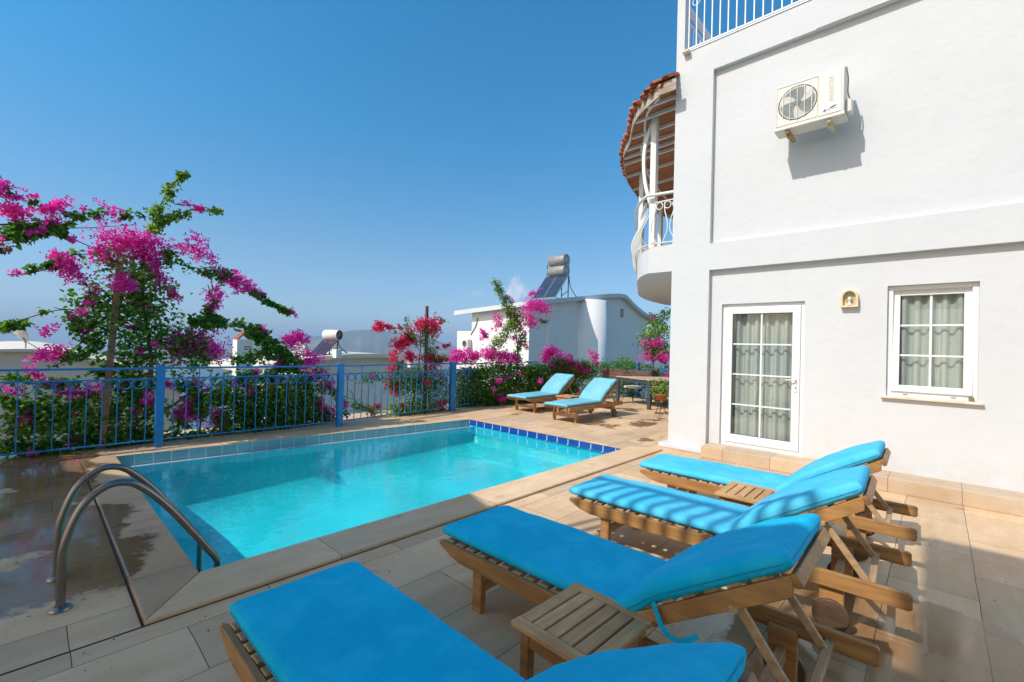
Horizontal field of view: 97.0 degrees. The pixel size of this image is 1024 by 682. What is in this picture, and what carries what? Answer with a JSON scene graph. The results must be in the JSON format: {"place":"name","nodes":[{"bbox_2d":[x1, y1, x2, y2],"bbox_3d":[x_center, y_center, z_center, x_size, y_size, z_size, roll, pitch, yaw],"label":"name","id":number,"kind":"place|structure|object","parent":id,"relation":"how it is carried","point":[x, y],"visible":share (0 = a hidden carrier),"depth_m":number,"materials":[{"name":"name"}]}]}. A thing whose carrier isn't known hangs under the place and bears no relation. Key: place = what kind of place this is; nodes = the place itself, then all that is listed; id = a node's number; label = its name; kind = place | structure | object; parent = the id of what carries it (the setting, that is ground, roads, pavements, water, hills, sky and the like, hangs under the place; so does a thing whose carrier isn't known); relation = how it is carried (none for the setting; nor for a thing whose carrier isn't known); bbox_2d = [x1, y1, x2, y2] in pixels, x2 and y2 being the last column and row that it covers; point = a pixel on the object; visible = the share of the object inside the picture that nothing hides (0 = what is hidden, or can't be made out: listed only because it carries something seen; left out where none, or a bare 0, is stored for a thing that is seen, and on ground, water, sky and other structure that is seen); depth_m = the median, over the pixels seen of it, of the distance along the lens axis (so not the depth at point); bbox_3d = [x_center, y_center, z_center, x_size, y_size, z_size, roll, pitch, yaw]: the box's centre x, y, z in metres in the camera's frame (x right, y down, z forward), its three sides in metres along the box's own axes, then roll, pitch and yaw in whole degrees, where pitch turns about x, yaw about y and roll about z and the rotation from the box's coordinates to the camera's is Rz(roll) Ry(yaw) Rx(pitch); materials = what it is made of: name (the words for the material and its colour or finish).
{"place":"outdoors","nodes":[
{"label":"outdoors","id":0,"kind":"place"},
{"bbox_2d":[105,336,313,350],"bbox_3d":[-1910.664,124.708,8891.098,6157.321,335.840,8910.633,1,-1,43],"label":"mountain","id":1,"kind":"structure","parent":0,"point":[227,346],"depth_m":7453.25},
{"bbox_2d":[99,330,456,371],"bbox_3d":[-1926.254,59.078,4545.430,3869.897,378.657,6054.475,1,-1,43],"label":"mountain ridge","id":2,"kind":"structure","parent":0,"point":[365,341],"depth_m":4360.63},
{"bbox_2d":[0,392,641,462],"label":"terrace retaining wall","id":3,"kind":"structure","parent":0,"point":[442,430],"depth_m":12.57,"materials":[{"name":"beige stone"}]},
{"bbox_2d":[57,344,669,429],"bbox_3d":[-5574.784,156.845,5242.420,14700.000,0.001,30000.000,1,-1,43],"label":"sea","id":4,"kind":"structure","parent":0,"point":[202,374],"depth_m":2915.25,"materials":[{"name":"blue liquid"}]},
{"bbox_2d":[0,0,798,355],"label":"sky","id":5,"kind":"structure","parent":0,"point":[364,161],"materials":[{"name":"blue"}]},
{"bbox_2d":[0,391,1023,681],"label":"terrace paving","id":6,"kind":"structure","parent":0,"point":[960,579],"depth_m":2.99,"materials":[{"name":"beige stone"}]},
{"bbox_2d":[0,455,84,482],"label":"fallen petals","id":7,"kind":"object","parent":6,"relation":"on","point":[42,471],"visible":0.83,"depth_m":5.21,"materials":[{"name":"pink plant"}]},
{"bbox_2d":[98,263,122,449],"bbox_3d":[-5.667,0.204,6.399,0.075,2.624,0.195,1,-1,43],"label":"wooden stake","id":8,"kind":"object","parent":6,"relation":"on","point":[109,364],"visible":0.71,"depth_m":6.38,"materials":[{"name":"brown wood"}]},
{"bbox_2d":[46,463,220,614],"bbox_3d":[-2.533,1.600,3.071,0.584,1.488,0.869,1,-1,43],"label":"pool ladder","id":9,"kind":"object","parent":6,"relation":"on","point":[143,484],"visible":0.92,"depth_m":2.94,"materials":[{"name":"metal"}]},
{"bbox_2d":[82,455,198,624],"bbox_3d":[-3.632,1.548,4.249,4.717,0.058,0.343,1,-1,43],"label":"pool coping","id":10,"kind":"object","parent":6,"relation":"on","point":[160,570],"visible":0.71,"depth_m":3.42,"materials":[{"name":"beige stone"}]},
{"bbox_2d":[0,170,298,458],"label":"bougainvillea tree","id":11,"kind":"object","parent":6,"relation":"on","point":[138,299],"visible":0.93,"depth_m":6.53,"materials":[{"name":"green plant"}]},
{"bbox_2d":[0,176,145,255],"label":"bougainvillea branch","id":12,"kind":"object","parent":11,"relation":"attached to","point":[20,230],"visible":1,"depth_m":5.82,"materials":[{"name":"pink plant"}]},
{"bbox_2d":[0,361,454,455],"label":"blue fence","id":13,"kind":"object","parent":6,"relation":"on","point":[160,387],"visible":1,"depth_m":7.04,"materials":[{"name":"blue metal"}]},
{"bbox_2d":[163,329,351,440],"bbox_3d":[-4.348,0.842,8.042,0.871,2.194,3.210,1,-1,37],"label":"fence bougainvillea","id":14,"kind":"object","parent":6,"relation":"on","point":[291,340],"visible":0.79,"depth_m":7.90,"materials":[{"name":"green plant"}]},
{"bbox_2d":[0,450,662,675],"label":"paving joint","id":15,"kind":"object","parent":6,"relation":"on","point":[128,588],"visible":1,"depth_m":2.98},
{"bbox_2d":[116,419,619,570],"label":"swimming pool","id":16,"kind":"structure","parent":6,"relation":"in","point":[246,500],"depth_m":7.21,"materials":[{"name":"liquid"}]},
{"bbox_2d":[348,311,457,416],"bbox_3d":[-2.304,0.636,10.229,0.904,2.709,2.927,1,-1,43],"label":"red bougainvillea","id":17,"kind":"object","parent":6,"relation":"on","point":[408,339],"visible":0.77,"depth_m":10.24,"materials":[{"name":"green plant"}]},
{"bbox_2d":[145,446,661,624],"bbox_3d":[0.022,1.653,4.984,0.432,0.058,6.422,1,-1,43],"label":"pool coping side","id":18,"kind":"object","parent":6,"relation":"on","point":[206,587],"visible":0.83,"depth_m":3.61,"materials":[{"name":"stone"}]},
{"bbox_2d":[424,306,428,409],"bbox_3d":[-1.992,0.423,10.495,0.050,2.461,0.090,1,-1,43],"label":"wooden pole","id":19,"kind":"object","parent":6,"relation":"on","point":[426,340],"visible":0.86,"depth_m":10.48,"materials":[{"name":"brown wood"}]},
{"bbox_2d":[220,561,757,681],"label":"sun lounger","id":20,"kind":"object","parent":6,"relation":"on","point":[353,621],"visible":1,"depth_m":1.74,"materials":[{"name":"blue fabric"}]},
{"bbox_2d":[479,277,553,375],"bbox_3d":[0.141,0.025,12.592,0.756,3.415,2.667,1,-1,43],"label":"tall bougainvillea","id":21,"kind":"object","parent":6,"relation":"on","point":[515,322],"visible":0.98,"depth_m":12.52,"materials":[{"name":"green plant"}]},
{"bbox_2d":[441,342,602,407],"bbox_3d":[0.554,1.013,12.946,5.732,2.070,1.038,2,-1,-38],"label":"bougainvillea hedge","id":22,"kind":"object","parent":6,"relation":"on","point":[535,380],"visible":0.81,"depth_m":12.31,"materials":[{"name":"green plant"}]},
{"bbox_2d":[506,373,579,412],"bbox_3d":[0.837,1.301,11.630,0.700,0.877,2.192,1,-1,42],"label":"sun lounger","id":23,"kind":"object","parent":6,"relation":"on","point":[555,384],"visible":0.88,"depth_m":11.59,"materials":[{"name":"blue fabric"}]},
{"bbox_2d":[454,361,669,410],"bbox_3d":[1.906,1.211,13.667,8.413,1.155,2.566,2,-1,-23],"label":"corner fence","id":24,"kind":"object","parent":6,"relation":"on","point":[635,393],"visible":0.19,"depth_m":12.17,"materials":[{"name":"blue metal"}]},
{"bbox_2d":[555,394,578,413],"bbox_3d":[1.362,1.538,11.018,0.430,0.420,0.470,1,-1,41],"label":"side table","id":25,"kind":"object","parent":6,"relation":"on","point":[564,396],"visible":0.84,"depth_m":10.94,"materials":[{"name":"brown wood"}]},
{"bbox_2d":[511,582,653,679],"bbox_3d":[0.307,1.419,1.964,0.430,0.420,0.470,1,-1,44],"label":"side table","id":26,"kind":"object","parent":6,"relation":"on","point":[575,620],"visible":0.82,"depth_m":1.93,"materials":[{"name":"brown wood"}]},
{"bbox_2d":[543,378,622,422],"bbox_3d":[1.658,1.310,10.316,0.700,0.877,2.192,1,-1,43],"label":"sun lounger","id":27,"kind":"object","parent":6,"relation":"on","point":[596,393],"visible":1,"depth_m":10.34,"materials":[{"name":"blue fabric"}]},
{"bbox_2d":[587,355,646,396],"bbox_3d":[3.685,1.451,15.941,2.432,1.919,0.966,1,-1,43],"label":"back hedge","id":28,"kind":"object","parent":6,"relation":"on","point":[616,364],"visible":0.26,"depth_m":15.73,"materials":[{"name":"green plant"}]},
{"bbox_2d":[590,360,669,401],"bbox_3d":[3.581,1.241,14.523,0.831,1.402,4.750,2,-1,-45],"label":"wooden planter","id":29,"kind":"object","parent":6,"relation":"on","point":[607,373],"visible":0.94,"depth_m":14.33,"materials":[{"name":"wood"}]},
{"bbox_2d":[622,372,643,401],"bbox_3d":[3.612,1.389,13.518,0.540,0.891,0.536,2,-1,-32],"label":"iron chair","id":30,"kind":"object","parent":6,"relation":"on","point":[633,387],"visible":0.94,"depth_m":13.45,"materials":[{"name":"white metal"}]},
{"bbox_2d":[615,376,668,409],"bbox_3d":[4.072,1.439,12.678,1.987,0.795,1.365,2,-1,-6],"label":"dining table","id":31,"kind":"object","parent":6,"relation":"on","point":[640,379],"visible":0.64,"depth_m":12.49,"materials":[{"name":"metal"}]},
{"bbox_2d":[633,307,670,395],"bbox_3d":[4.960,0.511,15.588,1.017,3.360,1.529,2,-1,-40],"label":"flowering tree","id":32,"kind":"object","parent":6,"relation":"on","point":[655,345],"visible":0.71,"depth_m":15.49,"materials":[{"name":"green plant"}]},
{"bbox_2d":[644,375,668,414],"bbox_3d":[3.779,1.328,11.234,0.864,0.977,0.678,1,-1,43],"label":"flower pot","id":33,"kind":"object","parent":6,"relation":"on","point":[660,396],"visible":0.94,"depth_m":11.18,"materials":[{"name":"ceramic"}]},
{"bbox_2d":[645,373,668,404],"bbox_3d":[4.302,1.406,13.419,0.540,0.891,0.536,2,-1,-17],"label":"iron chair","id":34,"kind":"object","parent":6,"relation":"on","point":[654,388],"visible":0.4,"depth_m":13.45,"materials":[{"name":"black metal"}]},
{"bbox_2d":[440,505,879,681],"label":"sun lounger","id":35,"kind":"object","parent":6,"relation":"on","point":[551,554],"visible":0.94,"depth_m":2.10,"materials":[{"name":"blue fabric"}]},
{"bbox_2d":[569,465,912,631],"bbox_3d":[1.508,1.236,3.360,2.192,0.877,0.700,1,-1,41],"label":"sun lounger","id":36,"kind":"object","parent":6,"relation":"on","point":[826,496],"visible":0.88,"depth_m":3.00,"materials":[{"name":"blue fabric"}]},
{"bbox_2d":[715,481,778,506],"bbox_3d":[2.004,1.482,3.819,0.430,0.420,0.470,1,-1,42],"label":"side table","id":37,"kind":"object","parent":6,"relation":"on","point":[747,495],"visible":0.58,"depth_m":3.78,"materials":[{"name":"brown wood"}]},
{"bbox_2d":[639,440,917,561],"bbox_3d":[2.353,1.267,4.269,2.192,0.877,0.700,1,-1,42],"label":"sun lounger","id":38,"kind":"object","parent":6,"relation":"on","point":[690,473],"visible":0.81,"depth_m":3.94,"materials":[{"name":"blue fabric"}]},
{"bbox_2d":[618,0,1023,516],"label":"white villa","id":39,"kind":"object","parent":6,"relation":"on","point":[895,202],"visible":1,"depth_m":5.92,"materials":[{"name":"paint"}]},
{"bbox_2d":[689,7,710,47],"bbox_3d":[4.181,-5.152,8.918,0.070,0.840,3.550,1,-1,43],"label":"side railing","id":40,"kind":"object","parent":39,"relation":"attached to","point":[700,25],"visible":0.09,"depth_m":7.90,"materials":[{"name":"white metal"}]},
{"bbox_2d":[688,0,811,51],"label":"terrace railing","id":41,"kind":"object","parent":39,"relation":"on","point":[782,9],"visible":0.94,"depth_m":6.97,"materials":[{"name":"white metal"}]},
{"bbox_2d":[720,301,804,455],"bbox_3d":[3.688,0.518,6.704,1.100,2.155,0.238,1,-1,43],"label":"door","id":42,"kind":"structure","parent":39,"relation":"in","point":[762,379],"depth_m":6.72,"materials":[{"name":"plastic"}]},
{"bbox_2d":[774,66,852,142],"bbox_3d":[4.000,-3.080,6.005,0.838,0.690,0.434,1,-1,43],"label":"air conditioner","id":43,"kind":"object","parent":39,"relation":"attached to","point":[815,102],"visible":1,"depth_m":5.86,"materials":[{"name":"white paint"}]},
{"bbox_2d":[840,289,858,307],"bbox_3d":[4.392,-0.554,5.896,0.185,0.230,0.097,1,-1,43],"label":"wall lamp","id":44,"kind":"object","parent":39,"relation":"attached to","point":[849,298],"visible":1,"depth_m":5.90,"materials":[{"name":"beige glass"}]},
{"bbox_2d":[881,282,983,405],"bbox_3d":[5.032,0.017,5.448,0.895,1.398,0.269,1,-1,43],"label":"window","id":45,"kind":"structure","parent":39,"relation":"in","point":[933,329],"depth_m":5.48,"materials":[{"name":"plastic"}]},
{"bbox_3d":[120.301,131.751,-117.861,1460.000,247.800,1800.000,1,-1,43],"label":"hillside","id":46,"kind":"structure","parent":0,"visible":0},
{"bbox_2d":[0,341,179,445],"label":"arched house","id":47,"kind":"structure","parent":46,"relation":"on","point":[13,354],"depth_m":11.35,"materials":[{"name":"beige paint"}]},
{"bbox_2d":[10,330,37,348],"bbox_3d":[-11.973,-0.116,10.990,0.653,0.678,0.475,2,-1,-18],"label":"satellite dish","id":48,"kind":"object","parent":47,"relation":"on","point":[22,335],"visible":0.61,"depth_m":11.05,"materials":[{"name":"metal"}]},
{"bbox_2d":[231,332,253,424],"bbox_3d":[-11.759,3.038,19.659,0.660,6.900,0.680,1,-1,43],"label":"chimney","id":49,"kind":"object","parent":46,"relation":"on","point":[241,346],"visible":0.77,"depth_m":19.45,"materials":[{"name":"white paint"}]},
{"bbox_2d":[261,373,309,418],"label":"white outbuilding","id":50,"kind":"structure","parent":46,"relation":"on","point":[281,388],"depth_m":20.67,"materials":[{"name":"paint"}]},
{"bbox_2d":[208,349,430,414],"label":"vaulted house","id":51,"kind":"structure","parent":46,"relation":"on","point":[336,356],"depth_m":25.84,"materials":[{"name":"beige paint"}]},
{"bbox_2d":[294,341,306,355],"bbox_3d":[-11.092,0.365,23.803,0.676,0.865,0.155,1,-1,3],"label":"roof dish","id":52,"kind":"object","parent":51,"relation":"on","point":[304,346],"visible":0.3,"depth_m":23.77,"materials":[{"name":"metal"}]},
{"bbox_2d":[309,330,346,355],"bbox_3d":[-9.832,0.248,25.155,1.692,1.751,2.424,1,-1,15],"label":"roof solar heater","id":53,"kind":"object","parent":51,"relation":"on","point":[326,344],"visible":0.81,"depth_m":25.14,"materials":[{"name":"metal"}]},
{"bbox_2d":[454,294,662,400],"bbox_3d":[4.975,1.108,37.317,8.300,10.000,18.800,1,-1,43],"label":"neighbour villa","id":54,"kind":"object","parent":46,"relation":"on","point":[607,327],"visible":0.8,"depth_m":32.57,"materials":[{"name":"white paint"}]},
{"bbox_2d":[462,339,471,347],"bbox_3d":[-3.253,0.183,32.627,0.570,0.620,0.410,1,-1,43],"label":"air conditioner","id":55,"kind":"object","parent":54,"relation":"attached to","point":[466,343],"visible":0.95,"depth_m":32.45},
{"bbox_2d":[532,254,576,299],"bbox_3d":[3.400,-4.504,32.556,2.835,3.540,2.624,1,-1,43],"label":"solar heater","id":56,"kind":"object","parent":54,"relation":"on","point":[558,272],"visible":0.96,"depth_m":32.52,"materials":[{"name":"metal"}]}
]}

